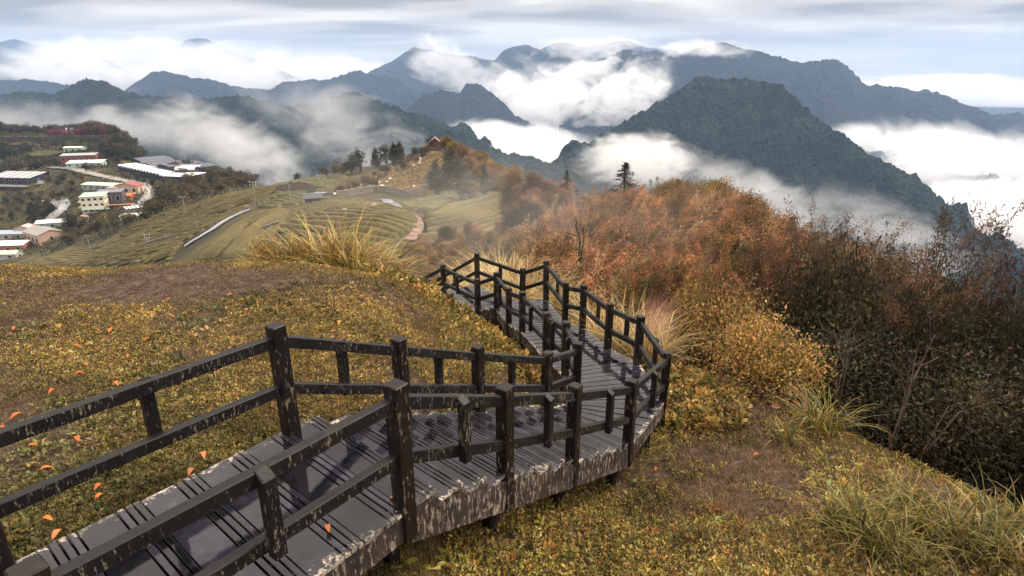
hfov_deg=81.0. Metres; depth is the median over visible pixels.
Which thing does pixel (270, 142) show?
mountain
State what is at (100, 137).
terrace wall
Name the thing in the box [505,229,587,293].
shrub
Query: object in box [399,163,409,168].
shrub
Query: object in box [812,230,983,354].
shrub
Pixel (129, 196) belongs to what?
shed
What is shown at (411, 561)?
fern
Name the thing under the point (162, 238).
stone wall
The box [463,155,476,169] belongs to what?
shrub
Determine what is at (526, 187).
shrub
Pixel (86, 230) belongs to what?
tree
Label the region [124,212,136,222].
tree
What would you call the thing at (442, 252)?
shrub
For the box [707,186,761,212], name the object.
shrub
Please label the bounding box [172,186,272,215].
stone wall
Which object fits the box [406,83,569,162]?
mountain
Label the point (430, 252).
shrub
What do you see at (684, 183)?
shrub
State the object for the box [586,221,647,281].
shrub
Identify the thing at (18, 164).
tree
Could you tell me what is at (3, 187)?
shed
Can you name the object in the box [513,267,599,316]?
grass tuft
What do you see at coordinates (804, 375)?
shrub
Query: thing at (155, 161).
greenhouse
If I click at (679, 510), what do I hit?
grass
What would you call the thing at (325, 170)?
tree
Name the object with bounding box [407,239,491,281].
undergrowth
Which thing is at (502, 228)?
shrub
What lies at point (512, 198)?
shrub
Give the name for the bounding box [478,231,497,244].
shrub
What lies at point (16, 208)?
tree
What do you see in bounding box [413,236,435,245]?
shrub
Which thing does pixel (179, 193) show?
tree
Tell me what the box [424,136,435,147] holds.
tree
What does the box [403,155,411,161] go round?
shrub
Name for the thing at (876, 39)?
sky
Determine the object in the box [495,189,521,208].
shrub
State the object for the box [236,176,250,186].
tree
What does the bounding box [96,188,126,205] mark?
house
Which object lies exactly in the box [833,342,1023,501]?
shrub
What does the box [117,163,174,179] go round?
greenhouse
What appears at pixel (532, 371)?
ground cover
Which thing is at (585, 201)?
shrub
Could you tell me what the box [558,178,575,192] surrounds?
shrub
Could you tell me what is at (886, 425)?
shrub
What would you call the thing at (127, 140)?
tree
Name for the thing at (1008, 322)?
shrub
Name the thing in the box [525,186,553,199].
shrub
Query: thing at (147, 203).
tree
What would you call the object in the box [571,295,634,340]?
grass tuft
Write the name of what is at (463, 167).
tree
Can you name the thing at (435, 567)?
fern
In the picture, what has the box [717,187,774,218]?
shrub
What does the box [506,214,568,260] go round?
shrub
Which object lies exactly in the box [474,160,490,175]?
shrub
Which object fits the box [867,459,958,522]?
grass tuft
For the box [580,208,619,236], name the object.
shrub
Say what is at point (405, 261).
shrub
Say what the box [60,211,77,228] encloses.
tree
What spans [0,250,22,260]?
house
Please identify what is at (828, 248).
shrub
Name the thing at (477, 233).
shrub
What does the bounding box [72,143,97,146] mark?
terrace wall
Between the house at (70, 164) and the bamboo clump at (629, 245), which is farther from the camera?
the house at (70, 164)
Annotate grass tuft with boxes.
[219,206,416,268]
[227,227,349,264]
[231,231,325,264]
[234,198,419,270]
[285,217,437,275]
[314,231,436,276]
[338,245,434,274]
[430,243,529,289]
[438,239,567,291]
[451,234,572,301]
[463,262,516,293]
[481,273,552,302]
[482,252,583,308]
[504,262,575,312]
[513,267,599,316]
[554,279,631,333]
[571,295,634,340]
[573,285,681,355]
[579,283,692,368]
[597,307,713,383]
[599,327,635,358]
[691,365,725,388]
[704,497,730,518]
[755,403,813,446]
[764,373,893,446]
[778,456,916,562]
[793,472,978,573]
[847,466,1021,573]
[865,517,968,575]
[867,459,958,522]
[891,474,1023,575]
[927,457,1023,558]
[967,509,1023,574]
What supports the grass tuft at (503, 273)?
on the hillside
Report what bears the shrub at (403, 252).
on the hillside
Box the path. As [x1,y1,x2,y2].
[405,210,423,239]
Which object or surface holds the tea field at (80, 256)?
on the hillside
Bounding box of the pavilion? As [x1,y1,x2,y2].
[426,136,441,150]
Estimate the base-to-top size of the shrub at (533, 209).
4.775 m
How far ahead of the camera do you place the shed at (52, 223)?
365.20 m
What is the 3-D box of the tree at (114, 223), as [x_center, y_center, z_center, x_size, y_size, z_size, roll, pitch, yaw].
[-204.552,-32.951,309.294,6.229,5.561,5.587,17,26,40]
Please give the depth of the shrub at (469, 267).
53.02 m
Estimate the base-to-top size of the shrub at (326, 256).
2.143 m
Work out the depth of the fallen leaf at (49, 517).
4.45 m
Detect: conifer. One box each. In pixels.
[560,170,572,188]
[608,162,640,197]
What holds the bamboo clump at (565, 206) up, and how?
on the hillside
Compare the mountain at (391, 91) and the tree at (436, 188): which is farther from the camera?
the mountain at (391, 91)
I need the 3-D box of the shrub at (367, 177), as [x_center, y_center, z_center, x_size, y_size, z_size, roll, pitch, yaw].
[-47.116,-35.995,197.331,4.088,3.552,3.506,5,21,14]
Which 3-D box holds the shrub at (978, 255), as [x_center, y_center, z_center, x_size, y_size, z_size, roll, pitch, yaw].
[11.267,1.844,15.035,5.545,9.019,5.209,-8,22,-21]
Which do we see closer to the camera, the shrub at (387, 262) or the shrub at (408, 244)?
the shrub at (387, 262)
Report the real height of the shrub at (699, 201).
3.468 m
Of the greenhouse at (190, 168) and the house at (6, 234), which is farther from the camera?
the greenhouse at (190, 168)
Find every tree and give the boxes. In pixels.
[0,164,10,171]
[3,148,12,156]
[7,210,14,217]
[11,161,21,170]
[12,192,22,200]
[13,205,23,210]
[15,123,21,131]
[22,144,32,151]
[29,160,43,167]
[29,214,38,222]
[35,210,45,218]
[46,202,57,210]
[46,204,52,214]
[49,156,60,164]
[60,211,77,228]
[60,232,78,243]
[64,184,75,191]
[78,216,88,225]
[81,162,88,169]
[81,224,91,234]
[87,219,105,231]
[93,215,107,225]
[97,140,110,151]
[103,221,111,228]
[106,215,119,221]
[107,147,116,156]
[108,219,118,227]
[111,136,122,145]
[112,142,125,149]
[119,212,130,220]
[120,130,129,137]
[121,136,131,147]
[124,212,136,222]
[125,147,136,157]
[127,135,137,144]
[134,198,146,212]
[136,207,151,219]
[142,199,159,209]
[146,201,157,211]
[150,186,158,196]
[153,183,166,195]
[153,188,166,204]
[153,198,166,211]
[161,187,179,203]
[163,175,177,183]
[173,177,190,190]
[177,191,186,197]
[181,173,198,182]
[181,182,198,195]
[186,188,202,199]
[192,175,204,183]
[196,181,210,193]
[205,173,217,185]
[206,169,215,175]
[211,175,224,183]
[212,181,227,191]
[220,168,235,177]
[228,174,239,184]
[236,171,244,181]
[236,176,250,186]
[241,172,254,184]
[253,173,259,181]
[292,173,300,178]
[318,166,329,174]
[328,164,338,173]
[332,156,351,173]
[342,154,356,173]
[348,147,366,172]
[370,148,380,166]
[376,144,390,163]
[388,143,400,160]
[395,140,405,159]
[410,147,418,155]
[421,166,451,194]
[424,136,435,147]
[428,159,440,186]
[438,145,463,187]
[447,177,472,199]
[455,154,471,174]
[460,180,484,198]
[480,164,490,194]
[484,181,499,191]
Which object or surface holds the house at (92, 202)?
on the hillside
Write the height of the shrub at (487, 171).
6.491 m
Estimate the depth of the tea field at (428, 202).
137.30 m
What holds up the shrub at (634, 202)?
on the hillside
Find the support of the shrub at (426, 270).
on the hillside
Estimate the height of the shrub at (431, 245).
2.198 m
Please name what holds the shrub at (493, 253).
on the hillside
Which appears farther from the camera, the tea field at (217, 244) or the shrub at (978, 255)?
the tea field at (217, 244)
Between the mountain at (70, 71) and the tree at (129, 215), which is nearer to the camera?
the tree at (129, 215)
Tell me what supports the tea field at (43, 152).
on the hillside
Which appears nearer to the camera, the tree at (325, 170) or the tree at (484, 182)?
the tree at (484, 182)
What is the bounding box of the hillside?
[0,121,1020,575]
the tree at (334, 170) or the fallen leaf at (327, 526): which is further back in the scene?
the tree at (334, 170)
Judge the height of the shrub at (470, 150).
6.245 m
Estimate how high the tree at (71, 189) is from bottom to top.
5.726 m
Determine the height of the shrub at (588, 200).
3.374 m
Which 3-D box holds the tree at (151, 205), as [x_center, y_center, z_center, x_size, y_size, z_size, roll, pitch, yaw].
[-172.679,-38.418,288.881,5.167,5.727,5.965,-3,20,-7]
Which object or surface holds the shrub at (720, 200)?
on the hillside
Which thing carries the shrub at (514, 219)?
on the hillside
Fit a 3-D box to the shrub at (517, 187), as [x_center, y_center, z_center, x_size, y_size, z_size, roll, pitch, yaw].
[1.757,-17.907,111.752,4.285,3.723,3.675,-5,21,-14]
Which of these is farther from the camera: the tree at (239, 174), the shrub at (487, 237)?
the tree at (239, 174)
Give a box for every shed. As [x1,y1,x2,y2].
[0,171,46,184]
[0,184,31,190]
[34,218,69,227]
[80,182,122,191]
[124,204,143,212]
[126,193,133,200]
[302,193,323,202]
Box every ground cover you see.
[0,258,496,560]
[362,262,752,432]
[433,297,1023,575]
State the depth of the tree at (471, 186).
152.60 m
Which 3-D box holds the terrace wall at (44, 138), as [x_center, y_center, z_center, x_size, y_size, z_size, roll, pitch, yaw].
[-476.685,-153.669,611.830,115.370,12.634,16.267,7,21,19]
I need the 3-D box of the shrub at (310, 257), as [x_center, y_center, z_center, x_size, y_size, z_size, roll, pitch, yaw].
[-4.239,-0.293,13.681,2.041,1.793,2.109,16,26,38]
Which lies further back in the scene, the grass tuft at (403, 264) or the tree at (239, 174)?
the tree at (239, 174)
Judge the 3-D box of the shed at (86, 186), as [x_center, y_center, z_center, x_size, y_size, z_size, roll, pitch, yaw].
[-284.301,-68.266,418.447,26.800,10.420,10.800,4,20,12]
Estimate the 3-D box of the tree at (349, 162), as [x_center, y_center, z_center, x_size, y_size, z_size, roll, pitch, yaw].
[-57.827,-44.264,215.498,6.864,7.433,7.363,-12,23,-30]
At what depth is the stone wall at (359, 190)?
172.75 m
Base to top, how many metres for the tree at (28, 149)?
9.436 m
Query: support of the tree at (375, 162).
on the hillside
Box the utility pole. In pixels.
[249,181,255,205]
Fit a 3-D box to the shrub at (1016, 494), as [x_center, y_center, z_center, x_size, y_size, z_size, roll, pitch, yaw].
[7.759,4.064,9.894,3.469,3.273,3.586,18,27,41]
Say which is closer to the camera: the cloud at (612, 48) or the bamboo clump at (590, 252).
the bamboo clump at (590, 252)
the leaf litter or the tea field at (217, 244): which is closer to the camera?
the leaf litter
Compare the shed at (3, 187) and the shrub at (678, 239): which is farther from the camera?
the shed at (3, 187)
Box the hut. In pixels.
[77,214,88,223]
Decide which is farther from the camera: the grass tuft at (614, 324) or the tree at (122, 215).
the tree at (122, 215)
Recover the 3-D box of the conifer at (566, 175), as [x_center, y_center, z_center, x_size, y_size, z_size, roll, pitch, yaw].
[4.232,-8.473,46.916,1.105,1.501,1.080,-15,25,-35]
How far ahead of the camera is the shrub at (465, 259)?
55.60 m
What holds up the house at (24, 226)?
on the hillside
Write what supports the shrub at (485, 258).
on the hillside
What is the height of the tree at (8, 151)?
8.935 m
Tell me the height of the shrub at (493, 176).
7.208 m
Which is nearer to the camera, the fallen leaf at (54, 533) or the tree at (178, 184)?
the fallen leaf at (54, 533)
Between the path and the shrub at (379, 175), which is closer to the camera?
the path
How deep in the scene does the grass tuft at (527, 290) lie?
18.64 m
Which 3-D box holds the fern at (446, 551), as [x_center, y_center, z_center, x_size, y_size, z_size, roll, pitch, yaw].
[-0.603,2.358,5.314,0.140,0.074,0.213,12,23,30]
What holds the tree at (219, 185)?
on the hillside
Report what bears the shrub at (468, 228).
on the hillside
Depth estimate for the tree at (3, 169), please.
495.93 m
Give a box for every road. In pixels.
[42,198,69,219]
[44,166,155,209]
[184,209,249,246]
[381,199,401,206]
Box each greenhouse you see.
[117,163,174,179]
[130,155,181,166]
[157,160,217,173]
[160,172,205,182]
[174,165,200,172]
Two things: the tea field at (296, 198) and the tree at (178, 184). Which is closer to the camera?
the tea field at (296, 198)
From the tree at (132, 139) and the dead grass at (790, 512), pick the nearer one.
the dead grass at (790, 512)
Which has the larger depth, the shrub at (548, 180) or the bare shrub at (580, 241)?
the shrub at (548, 180)
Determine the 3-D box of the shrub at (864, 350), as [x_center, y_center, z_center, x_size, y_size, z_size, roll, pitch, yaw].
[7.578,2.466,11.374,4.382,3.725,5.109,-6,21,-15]
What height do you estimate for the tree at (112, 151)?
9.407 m
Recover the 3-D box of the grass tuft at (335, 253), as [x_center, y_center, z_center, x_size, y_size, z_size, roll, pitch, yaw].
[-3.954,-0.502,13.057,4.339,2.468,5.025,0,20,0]
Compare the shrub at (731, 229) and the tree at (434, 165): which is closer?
the shrub at (731, 229)
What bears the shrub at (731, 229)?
on the hillside
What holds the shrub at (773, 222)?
on the hillside
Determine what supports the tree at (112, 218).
on the hillside
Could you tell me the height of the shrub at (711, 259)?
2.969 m
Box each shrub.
[239,230,288,263]
[268,232,321,262]
[289,235,326,263]
[306,228,381,267]
[334,184,343,191]
[345,182,353,189]
[356,248,417,278]
[360,178,370,183]
[364,174,373,180]
[368,178,378,184]
[374,171,383,178]
[382,165,390,171]
[395,244,420,262]
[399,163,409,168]
[401,253,412,273]
[402,241,413,249]
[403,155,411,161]
[403,252,428,274]
[409,240,424,253]
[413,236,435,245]
[419,244,445,265]
[419,262,432,281]
[420,237,433,246]
[422,144,429,151]
[424,243,436,250]
[424,260,447,282]
[429,271,464,286]
[435,246,450,261]
[436,224,463,240]
[436,255,465,277]
[437,243,451,250]
[438,136,451,149]
[438,233,453,242]
[439,240,463,261]
[447,142,457,151]
[452,233,468,241]
[454,144,470,161]
[454,244,477,257]
[455,243,485,258]
[456,248,476,260]
[457,253,473,268]
[460,223,480,236]
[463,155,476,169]
[463,263,473,274]
[465,147,481,156]
[467,227,484,241]
[472,150,488,160]
[472,163,480,176]
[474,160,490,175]
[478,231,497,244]
[479,166,499,177]
[479,238,506,252]
[480,252,495,270]
[482,158,492,163]
[482,240,513,269]
[482,241,501,268]
[485,169,502,184]
[488,163,502,170]
[491,233,509,243]
[494,221,506,233]
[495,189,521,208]
[496,173,511,190]
[498,169,523,188]
[499,182,517,197]
[500,167,512,178]
[500,209,532,229]
[502,192,523,206]
[502,228,526,256]
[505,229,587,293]
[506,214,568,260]
[507,248,524,264]
[508,166,525,181]
[510,195,546,218]
[512,183,524,193]
[517,180,549,194]
[518,192,549,214]
[519,187,541,199]
[522,171,546,185]
[522,212,545,226]
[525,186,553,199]
[530,178,561,201]
[535,190,556,211]
[540,178,558,191]
[556,184,572,192]
[556,187,575,205]
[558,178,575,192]
[566,256,620,319]
[572,219,594,266]
[576,192,597,212]
[576,227,614,257]
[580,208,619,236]
[582,190,617,211]
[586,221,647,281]
[613,188,657,219]
[633,212,689,266]
[648,177,686,222]
[656,274,728,369]
[661,181,706,223]
[665,177,699,193]
[671,249,787,378]
[672,248,719,288]
[689,284,821,405]
[691,175,740,203]
[699,208,762,279]
[715,326,857,415]
[716,283,893,379]
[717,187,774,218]
[720,199,796,237]
[735,250,825,334]
[750,212,812,252]
[755,314,970,473]
[763,221,909,349]
[783,323,881,429]
[788,239,851,267]
[790,257,1017,411]
[794,314,1023,489]
[828,317,869,419]
[830,257,970,392]
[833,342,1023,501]
[847,173,1023,339]
[858,251,963,323]
[864,355,1023,508]
[876,424,1023,506]
[880,310,946,453]
[892,259,1023,376]
[911,344,1023,506]
[917,285,1023,458]
[923,368,1008,449]
[946,425,1023,505]
[947,280,1023,390]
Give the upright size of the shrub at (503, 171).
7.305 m
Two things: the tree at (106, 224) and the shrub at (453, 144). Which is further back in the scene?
the tree at (106, 224)
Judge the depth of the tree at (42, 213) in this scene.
384.65 m
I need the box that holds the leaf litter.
[0,262,368,324]
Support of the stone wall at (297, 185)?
on the hillside
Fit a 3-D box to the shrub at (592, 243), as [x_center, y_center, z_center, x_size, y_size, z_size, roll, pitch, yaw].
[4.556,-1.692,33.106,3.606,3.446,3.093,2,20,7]
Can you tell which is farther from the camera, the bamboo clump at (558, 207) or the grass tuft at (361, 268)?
the bamboo clump at (558, 207)
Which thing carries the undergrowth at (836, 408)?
on the hillside
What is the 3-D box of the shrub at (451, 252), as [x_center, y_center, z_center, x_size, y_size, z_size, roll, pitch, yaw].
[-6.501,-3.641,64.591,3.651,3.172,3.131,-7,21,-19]
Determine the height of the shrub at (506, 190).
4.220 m
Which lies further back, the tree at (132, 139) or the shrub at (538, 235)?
the tree at (132, 139)
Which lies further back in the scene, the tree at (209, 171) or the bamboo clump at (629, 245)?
the tree at (209, 171)
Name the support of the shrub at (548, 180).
on the hillside
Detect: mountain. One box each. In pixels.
[0,38,345,80]
[0,57,303,90]
[0,70,422,110]
[0,78,548,185]
[367,42,608,132]
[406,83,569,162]
[521,76,1023,338]
[559,42,1023,181]
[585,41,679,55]
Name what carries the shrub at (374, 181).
on the hillside
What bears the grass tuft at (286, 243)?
on the hillside
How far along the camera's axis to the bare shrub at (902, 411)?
10.37 m
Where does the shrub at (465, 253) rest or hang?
on the hillside
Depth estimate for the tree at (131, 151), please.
531.72 m
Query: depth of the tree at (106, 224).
314.76 m
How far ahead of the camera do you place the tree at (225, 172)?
397.82 m
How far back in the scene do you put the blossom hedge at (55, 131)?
593.44 m
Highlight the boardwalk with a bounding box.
[0,253,671,575]
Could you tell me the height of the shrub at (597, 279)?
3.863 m
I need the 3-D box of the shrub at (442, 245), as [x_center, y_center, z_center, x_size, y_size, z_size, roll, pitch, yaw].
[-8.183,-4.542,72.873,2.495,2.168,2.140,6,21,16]
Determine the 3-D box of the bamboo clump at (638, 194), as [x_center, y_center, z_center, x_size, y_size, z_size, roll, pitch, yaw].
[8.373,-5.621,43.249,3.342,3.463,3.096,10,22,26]
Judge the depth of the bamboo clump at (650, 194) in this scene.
44.22 m
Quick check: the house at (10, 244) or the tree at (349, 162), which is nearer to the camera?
the tree at (349, 162)
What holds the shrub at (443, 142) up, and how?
on the hillside
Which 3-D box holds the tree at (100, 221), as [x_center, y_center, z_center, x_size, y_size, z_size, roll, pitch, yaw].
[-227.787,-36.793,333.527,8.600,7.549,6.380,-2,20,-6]
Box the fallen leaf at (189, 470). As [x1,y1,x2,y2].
[187,467,193,475]
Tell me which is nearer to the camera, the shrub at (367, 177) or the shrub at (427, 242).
the shrub at (427, 242)
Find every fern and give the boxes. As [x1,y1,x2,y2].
[391,552,418,568]
[423,561,446,569]
[434,543,451,561]
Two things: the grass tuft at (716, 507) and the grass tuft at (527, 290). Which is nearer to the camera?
the grass tuft at (716, 507)
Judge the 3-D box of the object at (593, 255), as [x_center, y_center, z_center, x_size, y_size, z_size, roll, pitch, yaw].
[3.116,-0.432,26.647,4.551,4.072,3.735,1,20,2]
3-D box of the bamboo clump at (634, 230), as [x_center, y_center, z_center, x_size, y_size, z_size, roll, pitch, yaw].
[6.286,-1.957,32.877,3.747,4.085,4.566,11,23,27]
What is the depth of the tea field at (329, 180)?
208.69 m
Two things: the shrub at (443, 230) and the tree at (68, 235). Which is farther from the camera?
the tree at (68, 235)
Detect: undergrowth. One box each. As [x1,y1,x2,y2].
[0,128,122,167]
[0,158,252,256]
[347,151,444,194]
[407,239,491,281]
[602,224,1019,450]
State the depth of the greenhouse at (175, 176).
426.42 m
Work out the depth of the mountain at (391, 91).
3976.52 m
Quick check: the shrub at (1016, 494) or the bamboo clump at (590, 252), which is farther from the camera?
the bamboo clump at (590, 252)
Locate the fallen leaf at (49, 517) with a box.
[41,515,52,520]
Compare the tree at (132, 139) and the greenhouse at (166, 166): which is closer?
the greenhouse at (166, 166)
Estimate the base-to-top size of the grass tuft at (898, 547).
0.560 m
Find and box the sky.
[0,0,1023,78]
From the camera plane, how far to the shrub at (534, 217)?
86.61 m
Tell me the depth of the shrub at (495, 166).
183.00 m
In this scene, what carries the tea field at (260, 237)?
on the hillside
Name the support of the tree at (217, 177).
on the hillside
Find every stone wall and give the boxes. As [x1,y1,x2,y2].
[140,234,174,246]
[141,205,238,237]
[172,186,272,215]
[183,206,248,245]
[260,220,278,228]
[275,181,315,191]
[336,183,428,197]
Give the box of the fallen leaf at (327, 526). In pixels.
[325,524,329,531]
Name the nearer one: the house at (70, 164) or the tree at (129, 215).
the tree at (129, 215)
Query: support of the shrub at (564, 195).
on the hillside
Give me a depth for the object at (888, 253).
17.13 m
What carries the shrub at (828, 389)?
on the hillside
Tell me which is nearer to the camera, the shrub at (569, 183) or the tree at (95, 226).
the shrub at (569, 183)
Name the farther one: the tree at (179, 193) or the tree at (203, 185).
the tree at (179, 193)
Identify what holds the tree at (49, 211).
on the hillside
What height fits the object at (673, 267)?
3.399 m
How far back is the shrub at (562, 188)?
114.13 m
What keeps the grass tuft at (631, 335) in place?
on the hillside
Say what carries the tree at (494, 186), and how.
on the hillside
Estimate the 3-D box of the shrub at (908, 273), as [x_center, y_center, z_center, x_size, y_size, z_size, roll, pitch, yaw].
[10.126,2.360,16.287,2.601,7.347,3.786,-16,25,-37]
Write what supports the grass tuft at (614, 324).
on the hillside
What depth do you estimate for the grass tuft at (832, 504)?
6.99 m
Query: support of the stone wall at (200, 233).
on the hillside
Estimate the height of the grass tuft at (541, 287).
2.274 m
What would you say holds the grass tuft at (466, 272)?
on the hillside
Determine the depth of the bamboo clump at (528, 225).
43.56 m
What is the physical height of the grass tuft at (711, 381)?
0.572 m
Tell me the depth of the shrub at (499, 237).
68.06 m
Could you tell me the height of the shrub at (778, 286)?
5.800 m
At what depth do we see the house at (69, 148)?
555.44 m
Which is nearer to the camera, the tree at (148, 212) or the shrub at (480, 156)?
the shrub at (480, 156)
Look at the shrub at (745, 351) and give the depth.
12.35 m
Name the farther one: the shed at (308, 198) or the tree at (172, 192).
the tree at (172, 192)
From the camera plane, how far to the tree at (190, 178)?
388.27 m
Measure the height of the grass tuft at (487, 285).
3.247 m
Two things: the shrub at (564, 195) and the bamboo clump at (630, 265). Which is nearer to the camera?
the bamboo clump at (630, 265)
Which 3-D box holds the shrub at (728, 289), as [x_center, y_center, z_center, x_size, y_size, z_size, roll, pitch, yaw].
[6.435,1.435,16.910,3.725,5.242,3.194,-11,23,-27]
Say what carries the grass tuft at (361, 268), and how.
on the hillside
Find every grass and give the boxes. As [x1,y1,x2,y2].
[412,289,1023,575]
[655,376,1023,575]
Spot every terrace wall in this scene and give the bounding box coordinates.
[0,133,75,140]
[25,149,84,158]
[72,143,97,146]
[78,134,111,140]
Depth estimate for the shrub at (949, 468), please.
10.01 m
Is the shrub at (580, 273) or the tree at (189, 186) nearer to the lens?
the shrub at (580, 273)
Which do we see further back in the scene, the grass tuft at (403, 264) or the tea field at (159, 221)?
the tea field at (159, 221)
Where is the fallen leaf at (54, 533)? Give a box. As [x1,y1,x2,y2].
[51,529,60,539]
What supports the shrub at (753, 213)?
on the hillside
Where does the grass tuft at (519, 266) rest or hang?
on the hillside
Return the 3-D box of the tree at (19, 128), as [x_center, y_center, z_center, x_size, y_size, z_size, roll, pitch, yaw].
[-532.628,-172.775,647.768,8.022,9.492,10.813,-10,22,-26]
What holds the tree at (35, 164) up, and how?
on the hillside
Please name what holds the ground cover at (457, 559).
on the hillside
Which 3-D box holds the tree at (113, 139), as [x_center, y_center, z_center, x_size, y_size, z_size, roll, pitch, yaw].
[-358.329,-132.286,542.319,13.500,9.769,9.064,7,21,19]
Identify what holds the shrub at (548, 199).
on the hillside
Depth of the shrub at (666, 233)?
33.07 m
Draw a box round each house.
[0,230,23,240]
[0,240,30,249]
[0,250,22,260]
[13,223,32,229]
[21,225,63,245]
[60,152,98,165]
[63,146,86,151]
[65,159,106,169]
[78,191,133,214]
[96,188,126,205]
[114,181,144,193]
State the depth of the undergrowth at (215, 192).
372.94 m
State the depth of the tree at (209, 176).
367.89 m
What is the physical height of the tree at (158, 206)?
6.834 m
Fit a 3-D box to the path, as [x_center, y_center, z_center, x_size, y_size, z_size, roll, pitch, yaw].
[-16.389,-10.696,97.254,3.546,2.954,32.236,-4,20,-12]
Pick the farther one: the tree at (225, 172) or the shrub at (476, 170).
the tree at (225, 172)
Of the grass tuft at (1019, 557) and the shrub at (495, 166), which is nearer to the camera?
the grass tuft at (1019, 557)
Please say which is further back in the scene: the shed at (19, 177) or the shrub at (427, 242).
the shed at (19, 177)
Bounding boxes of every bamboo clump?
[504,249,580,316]
[513,215,555,232]
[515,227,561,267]
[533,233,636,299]
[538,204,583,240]
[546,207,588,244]
[547,197,584,223]
[550,194,583,216]
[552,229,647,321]
[557,237,612,272]
[567,188,616,220]
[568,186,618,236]
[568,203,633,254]
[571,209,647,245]
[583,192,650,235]
[594,214,671,257]
[603,232,664,293]
[606,187,648,214]
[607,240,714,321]
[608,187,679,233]
[616,250,678,311]
[618,181,654,200]
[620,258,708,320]
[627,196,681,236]
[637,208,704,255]
[639,178,666,212]
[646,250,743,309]
[648,174,691,218]
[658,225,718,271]
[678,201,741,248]
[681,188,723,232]
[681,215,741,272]
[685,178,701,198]
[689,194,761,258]
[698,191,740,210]
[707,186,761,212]
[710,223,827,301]
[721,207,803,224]
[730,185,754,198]
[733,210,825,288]
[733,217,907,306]
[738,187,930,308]
[762,230,883,306]
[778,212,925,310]
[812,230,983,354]
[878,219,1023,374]
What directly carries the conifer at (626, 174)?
on the hillside
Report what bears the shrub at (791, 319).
on the hillside
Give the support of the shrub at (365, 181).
on the hillside
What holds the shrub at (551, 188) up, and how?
on the hillside
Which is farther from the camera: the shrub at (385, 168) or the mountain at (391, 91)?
the mountain at (391, 91)
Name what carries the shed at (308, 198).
on the hillside
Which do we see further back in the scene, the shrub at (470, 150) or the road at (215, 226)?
the shrub at (470, 150)
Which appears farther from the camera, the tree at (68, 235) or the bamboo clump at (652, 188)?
the tree at (68, 235)
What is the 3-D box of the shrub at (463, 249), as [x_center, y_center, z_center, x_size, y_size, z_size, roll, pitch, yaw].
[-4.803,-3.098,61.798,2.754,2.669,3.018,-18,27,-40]
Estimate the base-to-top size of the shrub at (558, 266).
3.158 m
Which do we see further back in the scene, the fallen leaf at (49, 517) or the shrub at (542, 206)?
the shrub at (542, 206)
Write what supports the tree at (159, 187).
on the hillside
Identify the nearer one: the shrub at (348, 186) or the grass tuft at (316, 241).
the grass tuft at (316, 241)
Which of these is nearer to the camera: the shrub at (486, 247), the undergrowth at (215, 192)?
the shrub at (486, 247)
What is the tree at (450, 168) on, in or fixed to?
on the hillside
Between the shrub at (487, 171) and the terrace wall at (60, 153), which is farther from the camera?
the terrace wall at (60, 153)
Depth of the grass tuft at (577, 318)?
16.59 m
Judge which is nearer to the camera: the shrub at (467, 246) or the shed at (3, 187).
the shrub at (467, 246)
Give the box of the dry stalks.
[631,276,728,359]
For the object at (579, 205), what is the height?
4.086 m
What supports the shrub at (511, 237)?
on the hillside
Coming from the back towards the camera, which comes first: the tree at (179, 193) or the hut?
the hut
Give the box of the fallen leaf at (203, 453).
[200,451,205,458]
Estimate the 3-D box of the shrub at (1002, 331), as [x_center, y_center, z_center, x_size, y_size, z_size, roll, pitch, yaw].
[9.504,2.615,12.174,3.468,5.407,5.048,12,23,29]
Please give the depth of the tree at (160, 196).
312.61 m
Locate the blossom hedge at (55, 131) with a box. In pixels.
[45,126,107,134]
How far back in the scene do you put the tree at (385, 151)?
231.88 m
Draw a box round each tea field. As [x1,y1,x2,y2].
[26,150,63,155]
[43,204,250,266]
[120,185,278,237]
[196,206,290,259]
[250,234,275,251]
[255,191,307,207]
[271,173,347,190]
[278,197,417,251]
[398,194,452,211]
[417,191,561,247]
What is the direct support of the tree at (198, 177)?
on the hillside
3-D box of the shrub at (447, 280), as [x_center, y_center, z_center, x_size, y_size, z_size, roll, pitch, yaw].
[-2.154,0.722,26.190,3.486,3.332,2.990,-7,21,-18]
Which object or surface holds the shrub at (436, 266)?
on the hillside
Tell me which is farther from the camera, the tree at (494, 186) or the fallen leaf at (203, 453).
the tree at (494, 186)
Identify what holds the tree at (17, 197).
on the hillside
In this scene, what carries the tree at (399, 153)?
on the hillside
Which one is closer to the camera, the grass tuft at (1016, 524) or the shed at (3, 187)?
the grass tuft at (1016, 524)

